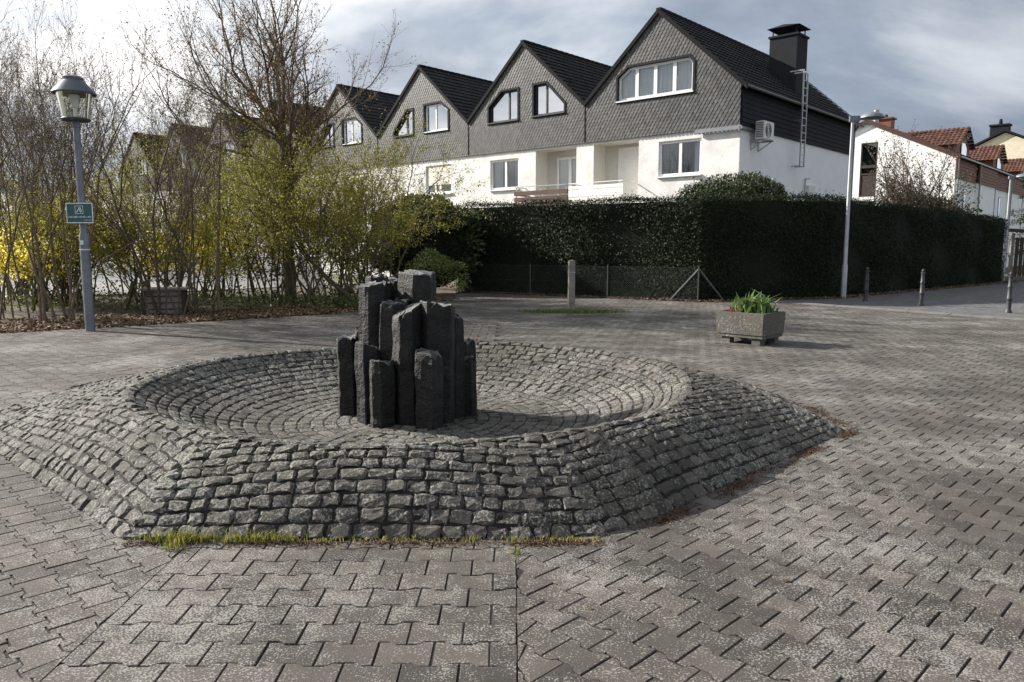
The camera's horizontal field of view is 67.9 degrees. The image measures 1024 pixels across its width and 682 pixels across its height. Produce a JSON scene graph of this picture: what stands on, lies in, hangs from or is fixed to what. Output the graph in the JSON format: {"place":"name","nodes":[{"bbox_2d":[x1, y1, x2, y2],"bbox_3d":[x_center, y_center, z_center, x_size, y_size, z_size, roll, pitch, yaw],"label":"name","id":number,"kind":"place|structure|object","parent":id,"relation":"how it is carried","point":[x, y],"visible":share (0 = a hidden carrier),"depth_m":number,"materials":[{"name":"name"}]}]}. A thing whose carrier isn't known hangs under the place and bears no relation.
{"place":"outdoors","nodes":[
{"label":"outdoors","id":0,"kind":"place"},
{"bbox_2d":[16,232,147,278],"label":"privet bush","id":1,"kind":"object","parent":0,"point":[110,265],"visible":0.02,"depth_m":26.33,"materials":[{"name":"green plant"}]},
{"bbox_2d":[0,279,356,295],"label":"street","id":2,"kind":"structure","parent":0,"point":[99,286],"depth_m":30.66,"materials":[{"name":"grey asphalt"}]},
{"bbox_2d":[41,538,516,681],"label":"paved strip","id":3,"kind":"object","parent":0,"point":[126,658],"visible":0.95,"depth_m":3.28,"materials":[{"name":"concrete"}]},
{"bbox_2d":[134,525,589,554],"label":"grass","id":4,"kind":"structure","parent":3,"relation":"on","point":[175,537],"depth_m":4.13,"materials":[{"name":"green plant"}]},
{"bbox_2d":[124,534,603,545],"bbox_3d":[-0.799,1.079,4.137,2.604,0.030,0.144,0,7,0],"label":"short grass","id":5,"kind":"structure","parent":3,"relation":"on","point":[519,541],"depth_m":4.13,"materials":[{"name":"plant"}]},
{"bbox_2d":[464,325,503,342],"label":"paved square","id":6,"kind":"structure","parent":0,"point":[482,334],"depth_m":14.14,"materials":[{"name":"concrete"}]},
{"bbox_2d":[0,281,1023,681],"bbox_3d":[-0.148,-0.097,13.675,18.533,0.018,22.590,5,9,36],"label":"pavement","id":7,"kind":"structure","parent":0,"point":[848,343],"depth_m":4.32,"materials":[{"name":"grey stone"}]},
{"bbox_2d":[50,74,96,330],"bbox_3d":[-8.000,-2.489,14.140,0.750,4.725,0.750,0,7,0],"label":"street lamp","id":8,"kind":"object","parent":7,"relation":"on","point":[74,88],"visible":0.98,"depth_m":13.99,"materials":[{"name":"grey metal"}]},
{"bbox_2d":[65,203,93,222],"bbox_3d":[-7.979,-2.365,14.051,0.540,0.370,0.047,1,7,8],"label":"park sign","id":9,"kind":"object","parent":8,"relation":"attached to","point":[79,212],"visible":1,"depth_m":14.03,"materials":[{"name":"metal"}]},
{"bbox_2d":[0,341,843,541],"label":"cobbled basin","id":10,"kind":"object","parent":7,"relation":"on","point":[554,441],"visible":0.85,"depth_m":4.99,"materials":[{"name":"stone"}]},
{"bbox_2d":[336,269,476,429],"bbox_3d":[-0.986,0.058,6.985,1.320,1.409,0.979,0,7,0],"label":"basalt fountain","id":11,"kind":"object","parent":10,"relation":"on","point":[406,353],"visible":0.99,"depth_m":6.77,"materials":[{"name":"grey stone"}]},
{"bbox_2d":[121,405,860,549],"bbox_3d":[0.797,0.884,5.772,2.691,0.030,6.210,5,9,36],"label":"moss","id":12,"kind":"object","parent":7,"relation":"on","point":[661,517],"visible":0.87,"depth_m":4.15,"materials":[{"name":"green plant"}]},
{"bbox_2d":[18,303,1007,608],"bbox_3d":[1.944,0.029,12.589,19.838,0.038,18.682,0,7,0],"label":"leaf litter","id":13,"kind":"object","parent":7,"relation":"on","point":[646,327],"visible":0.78,"depth_m":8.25,"materials":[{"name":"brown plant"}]},
{"bbox_2d":[567,260,575,309],"bbox_3d":[1.500,-1.397,19.175,0.160,1.306,0.160,-1,7,-11],"label":"timber post","id":14,"kind":"object","parent":7,"relation":"on","point":[571,284],"visible":0.91,"depth_m":19.11,"materials":[{"name":"wood"}]},
{"bbox_2d":[518,307,629,313],"bbox_3d":[1.491,-0.744,18.498,2.804,0.098,1.151,0,7,0],"label":"grass patch","id":15,"kind":"object","parent":7,"relation":"on","point":[574,311],"visible":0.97,"depth_m":18.34,"materials":[{"name":"green plant"}]},
{"bbox_2d":[461,264,723,300],"bbox_3d":[2.061,-1.877,23.912,9.007,1.080,0.654,4,8,28],"label":"chainlink fence","id":16,"kind":"object","parent":7,"relation":"on","point":[679,288],"visible":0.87,"depth_m":23.33,"materials":[{"name":"metal"}]},
{"bbox_2d":[716,310,785,345],"bbox_3d":[3.970,-0.234,12.685,0.739,0.530,0.883,-7,10,-44],"label":"stone planter","id":17,"kind":"object","parent":7,"relation":"on","point":[757,328],"visible":0.92,"depth_m":12.41,"materials":[{"name":"stone"}]},
{"bbox_2d":[724,290,779,313],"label":"tulip plants","id":18,"kind":"object","parent":17,"relation":"in","point":[759,305],"visible":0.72,"depth_m":12.51,"materials":[{"name":"green plant"}]},
{"bbox_2d":[771,301,1023,320],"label":"kerb","id":19,"kind":"structure","parent":7,"relation":"on","point":[942,313],"depth_m":18.57,"materials":[{"name":"concrete"}]},
{"bbox_2d":[1005,276,1023,279],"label":"kerb","id":20,"kind":"structure","parent":7,"relation":"on","point":[1016,277],"depth_m":36.54,"materials":[{"name":"concrete"}]},
{"bbox_2d":[1007,228,1023,275],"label":"timber fence","id":21,"kind":"object","parent":7,"relation":"on","point":[1015,254],"visible":0.82,"depth_m":36.75,"materials":[{"name":"wood"}]},
{"bbox_2d":[0,280,1023,331],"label":"planting bed","id":22,"kind":"object","parent":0,"point":[445,291],"visible":0.08,"depth_m":20.97,"materials":[{"name":"soil"}]},
{"bbox_2d":[0,234,38,294],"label":"forsythia","id":23,"kind":"object","parent":22,"relation":"on","point":[13,272],"visible":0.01,"depth_m":24.26,"materials":[{"name":"yellow plant"}]},
{"bbox_2d":[0,162,74,304],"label":"budding shrub","id":24,"kind":"object","parent":22,"relation":"on","point":[26,271],"visible":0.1,"depth_m":20.74,"materials":[{"name":"yellow plant"}]},
{"bbox_2d":[0,214,79,311],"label":"forsythia","id":25,"kind":"object","parent":22,"relation":"on","point":[16,253],"visible":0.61,"depth_m":18.97,"materials":[{"name":"yellow plant"}]},
{"bbox_2d":[3,207,102,303],"bbox_3d":[-12.807,-2.626,21.484,3.194,3.145,2.848,7,10,44],"label":"forsythia","id":26,"kind":"object","parent":22,"relation":"on","point":[73,283],"visible":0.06,"depth_m":21.48,"materials":[{"name":"plant"}]},
{"bbox_2d":[0,1,109,319],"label":"bare shrub","id":27,"kind":"object","parent":22,"relation":"on","point":[18,213],"visible":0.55,"depth_m":16.89,"materials":[{"name":"brown plant"}]},
{"bbox_2d":[0,11,125,305],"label":"bare shrub","id":28,"kind":"object","parent":22,"relation":"on","point":[62,285],"visible":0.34,"depth_m":19.92,"materials":[{"name":"brown plant"}]},
{"bbox_2d":[0,22,131,300],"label":"bare shrub","id":29,"kind":"object","parent":22,"relation":"on","point":[3,171],"visible":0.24,"depth_m":22.14,"materials":[{"name":"brown plant"}]},
{"bbox_2d":[0,168,158,310],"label":"budding shrub","id":30,"kind":"object","parent":22,"relation":"on","point":[77,261],"visible":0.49,"depth_m":19.14,"materials":[{"name":"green plant"}]},
{"bbox_2d":[0,86,160,298],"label":"budding shrub","id":31,"kind":"object","parent":22,"relation":"on","point":[53,193],"visible":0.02,"depth_m":23.86,"materials":[{"name":"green plant"}]},
{"bbox_2d":[0,0,239,321],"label":"bare shrub","id":32,"kind":"object","parent":22,"relation":"on","point":[42,290],"visible":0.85,"depth_m":15.76,"materials":[{"name":"brown plant"}]},
{"bbox_2d":[6,87,260,296],"bbox_3d":[-12.279,-4.741,25.083,8.415,6.465,7.201,0,7,0],"label":"budding shrub","id":33,"kind":"object","parent":22,"relation":"on","point":[130,177],"visible":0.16,"depth_m":24.03,"materials":[{"name":"green plant"}]},
{"bbox_2d":[14,22,264,315],"bbox_3d":[-7.748,-3.749,16.929,5.453,6.517,5.239,-5,9,-36],"label":"bare shrub","id":34,"kind":"object","parent":22,"relation":"on","point":[187,123],"visible":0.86,"depth_m":17.01,"materials":[{"name":"brown plant"}]},
{"bbox_2d":[39,154,264,309],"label":"budding shrub","id":35,"kind":"object","parent":22,"relation":"on","point":[111,247],"visible":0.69,"depth_m":19.45,"materials":[{"name":"green plant"}]},
{"bbox_2d":[138,287,188,315],"bbox_3d":[-8.200,-0.936,17.973,1.032,0.650,0.722,-2,8,-18],"label":"timber crate","id":36,"kind":"object","parent":22,"relation":"on","point":[173,292],"visible":0.66,"depth_m":17.75,"materials":[{"name":"brown wood"}]},
{"bbox_2d":[124,202,243,296],"bbox_3d":[-9.947,-2.701,22.360,4.075,3.080,2.837,4,8,28],"label":"forsythia","id":37,"kind":"object","parent":22,"relation":"on","point":[175,281],"visible":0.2,"depth_m":22.34,"materials":[{"name":"green plant"}]},
{"bbox_2d":[107,64,280,303],"bbox_3d":[-8.339,-4.286,21.089,4.931,6.544,4.455,2,8,19],"label":"bare shrub","id":38,"kind":"object","parent":22,"relation":"on","point":[182,272],"visible":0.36,"depth_m":21.05,"materials":[{"name":"brown plant"}]},
{"bbox_2d":[110,100,279,296],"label":"budding shrub","id":39,"kind":"object","parent":22,"relation":"on","point":[205,186],"visible":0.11,"depth_m":23.70,"materials":[{"name":"green plant"}]},
{"bbox_2d":[1,252,403,311],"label":"ground cover","id":40,"kind":"object","parent":22,"relation":"on","point":[324,297],"visible":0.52,"depth_m":19.90,"materials":[{"name":"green plant"}]},
{"bbox_2d":[136,216,269,282],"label":"privet bush","id":41,"kind":"object","parent":22,"relation":"on","point":[256,273],"visible":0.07,"depth_m":25.34,"materials":[{"name":"green plant"}]},
{"bbox_2d":[178,0,246,311],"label":"young tree","id":42,"kind":"object","parent":22,"relation":"on","point":[217,267],"visible":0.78,"depth_m":18.32,"materials":[{"name":"brown plant"}]},
{"bbox_2d":[153,211,276,301],"bbox_3d":[-9.018,-2.610,22.568,4.454,2.846,3.158,0,7,0],"label":"forsythia","id":43,"kind":"object","parent":22,"relation":"on","point":[227,253],"visible":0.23,"depth_m":22.38,"materials":[{"name":"green plant"}]},
{"bbox_2d":[109,0,426,306],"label":"maple tree","id":44,"kind":"object","parent":22,"relation":"on","point":[280,88],"visible":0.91,"depth_m":19.48,"materials":[{"name":"brown plant"}]},
{"bbox_2d":[187,75,386,307],"bbox_3d":[-5.995,-3.730,19.795,5.610,5.774,6.914,0,7,0],"label":"budding shrub","id":45,"kind":"object","parent":22,"relation":"on","point":[275,182],"visible":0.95,"depth_m":19.11,"materials":[{"name":"green plant"}]},
{"bbox_2d":[174,113,399,303],"bbox_3d":[-7.215,-3.740,21.667,7.416,5.326,5.259,5,9,35],"label":"budding shrub","id":46,"kind":"object","parent":22,"relation":"on","point":[252,286],"visible":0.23,"depth_m":21.21,"materials":[{"name":"green plant"}]},
{"bbox_2d":[259,214,376,282],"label":"privet bush","id":47,"kind":"object","parent":22,"relation":"on","point":[269,271],"visible":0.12,"depth_m":24.93,"materials":[{"name":"green plant"}]},
{"bbox_2d":[294,153,402,307],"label":"leaning shrub","id":48,"kind":"object","parent":22,"relation":"on","point":[328,279],"visible":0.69,"depth_m":20.02,"materials":[{"name":"green plant"}]},
{"bbox_2d":[241,128,456,298],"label":"budding shrub","id":49,"kind":"object","parent":22,"relation":"on","point":[372,220],"visible":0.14,"depth_m":22.89,"materials":[{"name":"green plant"}]},
{"bbox_2d":[238,99,493,303],"bbox_3d":[-4.287,-3.810,20.764,7.169,5.687,4.900,4,8,28],"label":"budding shrub","id":50,"kind":"object","parent":22,"relation":"on","point":[354,188],"visible":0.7,"depth_m":20.76,"materials":[{"name":"green plant"}]},
{"bbox_2d":[369,192,489,287],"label":"laurel bush","id":51,"kind":"object","parent":22,"relation":"on","point":[454,244],"visible":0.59,"depth_m":25.29,"materials":[{"name":"green plant"}]},
{"bbox_2d":[404,248,471,290],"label":"bush","id":52,"kind":"object","parent":22,"relation":"on","point":[438,266],"visible":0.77,"depth_m":22.73,"materials":[{"name":"green plant"}]},
{"bbox_2d":[0,281,1016,332],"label":"fallen leaves","id":53,"kind":"object","parent":22,"relation":"on","point":[107,320],"visible":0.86,"depth_m":17.29,"materials":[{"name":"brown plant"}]},
{"bbox_2d":[454,188,1008,299],"bbox_3d":[11.029,-3.532,27.712,25.556,3.398,7.974,-2,7,-18],"label":"clipped hedge","id":54,"kind":"object","parent":22,"relation":"on","point":[767,247],"visible":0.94,"depth_m":23.90,"materials":[{"name":"green plant"}]},
{"bbox_2d":[676,170,788,200],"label":"round bush","id":55,"kind":"object","parent":22,"relation":"on","point":[756,184],"visible":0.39,"depth_m":25.00,"materials":[{"name":"green plant"}]},
{"bbox_2d":[0,0,1023,245],"label":"sky","id":56,"kind":"structure","parent":0,"point":[933,63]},
{"bbox_2d":[9,251,1022,299],"bbox_3d":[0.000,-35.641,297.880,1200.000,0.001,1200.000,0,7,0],"label":"terrain","id":57,"kind":"structure","parent":0,"point":[453,282],"depth_m":36.62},
{"bbox_2d":[118,132,164,251],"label":"slate house","id":58,"kind":"structure","parent":57,"relation":"on","point":[141,146],"depth_m":61.10,"materials":[{"name":"grey stone"}]},
{"bbox_2d":[138,158,146,174],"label":"window","id":59,"kind":"structure","parent":58,"relation":"in","point":[138,158],"depth_m":60.91,"materials":[{"name":"clear glass"}]},
{"bbox_2d":[0,254,321,287],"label":"garden wall","id":60,"kind":"structure","parent":57,"relation":"on","point":[242,283],"depth_m":31.13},
{"bbox_2d":[155,123,206,253],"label":"slate house","id":61,"kind":"structure","parent":57,"relation":"on","point":[179,159],"depth_m":56.82,"materials":[{"name":"grey stone"}]},
{"bbox_2d":[195,112,351,254],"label":"slate house","id":62,"kind":"structure","parent":57,"relation":"on","point":[243,132],"depth_m":51.93,"materials":[{"name":"grey stone"}]},
{"bbox_2d":[223,142,234,160],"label":"window","id":63,"kind":"structure","parent":62,"relation":"in","point":[226,142],"depth_m":51.60,"materials":[{"name":"clear glass"}]},
{"bbox_2d":[245,103,432,254],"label":"slate house","id":64,"kind":"structure","parent":57,"relation":"on","point":[430,189],"depth_m":48.29,"materials":[{"name":"grey stone"}]},
{"bbox_2d":[304,84,494,275],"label":"slate house","id":65,"kind":"structure","parent":57,"relation":"on","point":[371,120],"depth_m":42.77,"materials":[{"name":"grey stone"}]},
{"bbox_2d":[321,124,333,146],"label":"window","id":66,"kind":"structure","parent":65,"relation":"in","point":[330,132],"depth_m":43.85,"materials":[{"name":"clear glass"}]},
{"bbox_2d":[342,117,370,144],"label":"window","id":67,"kind":"structure","parent":65,"relation":"in","point":[354,128],"depth_m":42.45,"materials":[{"name":"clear glass"}]},
{"bbox_2d":[376,64,492,276],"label":"slate house","id":68,"kind":"structure","parent":57,"relation":"on","point":[449,100],"depth_m":38.30,"materials":[{"name":"white paint"}]},
{"bbox_2d":[393,111,412,137],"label":"window","id":69,"kind":"structure","parent":68,"relation":"in","point":[407,119],"depth_m":39.43,"materials":[{"name":"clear glass"}]},
{"bbox_2d":[423,103,447,132],"bbox_3d":[-3.734,-11.083,37.752,1.800,1.350,0.230,6,10,41],"label":"window","id":70,"kind":"structure","parent":68,"relation":"in","point":[436,114],"depth_m":37.88,"materials":[{"name":"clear glass"}]},
{"bbox_2d":[427,164,451,194],"bbox_3d":[-3.517,-8.123,38.299,2.090,1.600,0.680,6,10,41],"label":"window","id":71,"kind":"structure","parent":68,"relation":"in","point":[447,168],"depth_m":38.27,"materials":[{"name":"clear glass"}]},
{"bbox_2d":[467,40,662,207],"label":"slate house","id":72,"kind":"structure","parent":57,"relation":"on","point":[525,121],"depth_m":34.10,"materials":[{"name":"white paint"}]},
{"bbox_2d":[487,90,517,124],"bbox_3d":[-0.374,-10.690,34.770,1.880,1.370,0.230,6,10,41],"label":"window","id":73,"kind":"structure","parent":72,"relation":"in","point":[504,109],"depth_m":34.82,"materials":[{"name":"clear glass"}]},
{"bbox_2d":[488,158,519,191],"bbox_3d":[-0.191,-7.728,35.343,1.980,1.570,0.680,6,10,41],"label":"window","id":74,"kind":"structure","parent":72,"relation":"in","point":[506,170],"depth_m":35.60,"materials":[{"name":"clear glass"}]},
{"bbox_2d":[532,79,574,116],"bbox_3d":[1.780,-10.542,33.149,1.900,1.520,0.680,6,10,41],"label":"window","id":75,"kind":"structure","parent":72,"relation":"in","point":[547,102],"depth_m":33.16,"materials":[{"name":"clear glass"}]},
{"bbox_2d":[557,156,575,201],"bbox_3d":[2.599,-6.907,33.657,1.490,2.440,0.070,6,10,41],"label":"window","id":76,"kind":"structure","parent":72,"relation":"in","point":[574,157],"depth_m":33.71,"materials":[{"name":"white plastic"}]},
{"bbox_2d":[568,7,863,204],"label":"slate house","id":77,"kind":"structure","parent":57,"relation":"on","point":[685,100],"depth_m":29.98,"materials":[{"name":"white paint"}]},
{"bbox_2d":[618,146,638,202],"bbox_3d":[4.975,-6.712,31.577,1.330,2.630,0.060,6,10,41],"label":"door","id":78,"kind":"structure","parent":77,"relation":"in","point":[628,157],"depth_m":31.62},
{"bbox_2d":[616,57,693,102],"bbox_3d":[5.591,-10.118,29.560,3.460,1.310,0.379,6,10,41],"label":"window","id":79,"kind":"structure","parent":77,"relation":"in","point":[672,77],"depth_m":29.56,"materials":[{"name":"white glass"}]},
{"bbox_2d":[656,138,701,177],"bbox_3d":[6.582,-7.049,29.319,2.040,1.540,0.680,6,10,41],"label":"window","id":80,"kind":"structure","parent":77,"relation":"in","point":[681,158],"depth_m":29.48,"materials":[{"name":"white glass"}]},
{"bbox_2d":[750,120,773,151],"bbox_3d":[9.247,-7.562,28.103,0.600,1.020,0.872,6,10,41],"label":"air conditioner","id":81,"kind":"object","parent":77,"relation":"attached to","point":[764,132],"visible":1,"depth_m":27.80,"materials":[{"name":"metal"}]},
{"bbox_2d":[790,69,808,167],"bbox_3d":[11.532,-8.955,30.716,0.575,3.775,0.470,6,10,41],"label":"roof ladder","id":82,"kind":"object","parent":77,"relation":"attached to","point":[804,72],"visible":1,"depth_m":30.53,"materials":[{"name":"metal"}]},
{"bbox_2d":[804,178,814,199],"bbox_3d":[12.716,-6.469,32.432,0.220,0.875,1.025,6,10,41],"label":"meter box","id":83,"kind":"object","parent":77,"relation":"attached to","point":[809,189],"visible":0.69,"depth_m":32.29,"materials":[{"name":"metal"}]},
{"bbox_2d":[865,119,982,211],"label":"bare bush","id":84,"kind":"object","parent":57,"relation":"on","point":[890,192],"visible":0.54,"depth_m":39.53,"materials":[{"name":"brown plant"}]},
{"bbox_2d":[888,192,983,214],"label":"evergreen shrub","id":85,"kind":"object","parent":57,"relation":"on","point":[959,206],"visible":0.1,"depth_m":40.28,"materials":[{"name":"green plant"}]},
{"bbox_2d":[1005,178,1023,256],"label":"conifer","id":86,"kind":"object","parent":57,"relation":"on","point":[1021,214],"visible":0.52,"depth_m":41.19,"materials":[{"name":"green plant"}]},
{"bbox_2d":[769,281,1023,318],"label":"footpath","id":87,"kind":"structure","parent":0,"point":[985,300],"depth_m":22.01,"materials":[{"name":"grey concrete"}]},
{"bbox_2d":[841,112,884,297],"bbox_3d":[10.611,-4.056,23.060,0.990,5.617,0.720,1,7,8],"label":"street lamp","id":88,"kind":"object","parent":87,"relation":"on","point":[870,116],"visible":0.98,"depth_m":23.02,"materials":[{"name":"grey metal"}]},
{"bbox_2d":[862,267,869,300],"bbox_3d":[10.290,-1.639,22.057,0.170,1.010,0.170,0,7,0],"label":"bollard","id":89,"kind":"object","parent":87,"relation":"on","point":[866,286],"visible":1,"depth_m":22.02,"materials":[{"name":"metal"}]},
{"bbox_2d":[918,269,925,305],"bbox_3d":[11.010,-1.432,20.400,0.170,1.010,0.170,0,7,0],"label":"bollard","id":90,"kind":"object","parent":87,"relation":"on","point":[921,292],"visible":0.98,"depth_m":20.37,"materials":[{"name":"metal"}]},
{"bbox_2d":[1004,272,1013,312],"bbox_3d":[11.930,-1.158,18.217,0.170,1.010,0.170,0,7,0],"label":"bollard","id":91,"kind":"object","parent":87,"relation":"on","point":[1009,298],"visible":0.99,"depth_m":18.19,"materials":[{"name":"metal"}]},
{"bbox_2d":[1001,174,1023,280],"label":"street lamp","id":92,"kind":"object","parent":87,"relation":"on","point":[1009,192],"visible":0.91,"depth_m":35.59,"materials":[{"name":"grey metal"}]},
{"bbox_2d":[852,114,998,218],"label":"terraced house","id":93,"kind":"structure","parent":0,"point":[869,132],"depth_m":47.72,"materials":[{"name":"white paint"}]},
{"bbox_2d":[858,142,877,203],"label":"window","id":94,"kind":"structure","parent":93,"relation":"in","point":[865,187],"depth_m":48.53,"materials":[{"name":"clear glass"}]},
{"bbox_2d":[920,136,1023,266],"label":"terraced house","id":95,"kind":"structure","parent":0,"point":[995,156],"depth_m":56.23,"materials":[{"name":"white paint"}]},
{"bbox_2d":[997,197,1000,215],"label":"window","id":96,"kind":"structure","parent":95,"relation":"in","point":[998,210],"depth_m":55.42,"materials":[{"name":"clear glass"}]},
{"bbox_2d":[970,119,1023,158],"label":"gabled house","id":97,"kind":"structure","parent":0,"point":[1001,133],"depth_m":73.82,"materials":[{"name":"paint"}]},
{"bbox_2d":[1003,158,1023,265],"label":"terraced house","id":98,"kind":"structure","parent":0,"point":[1015,166],"depth_m":63.23,"materials":[{"name":"white paint"}]}
]}

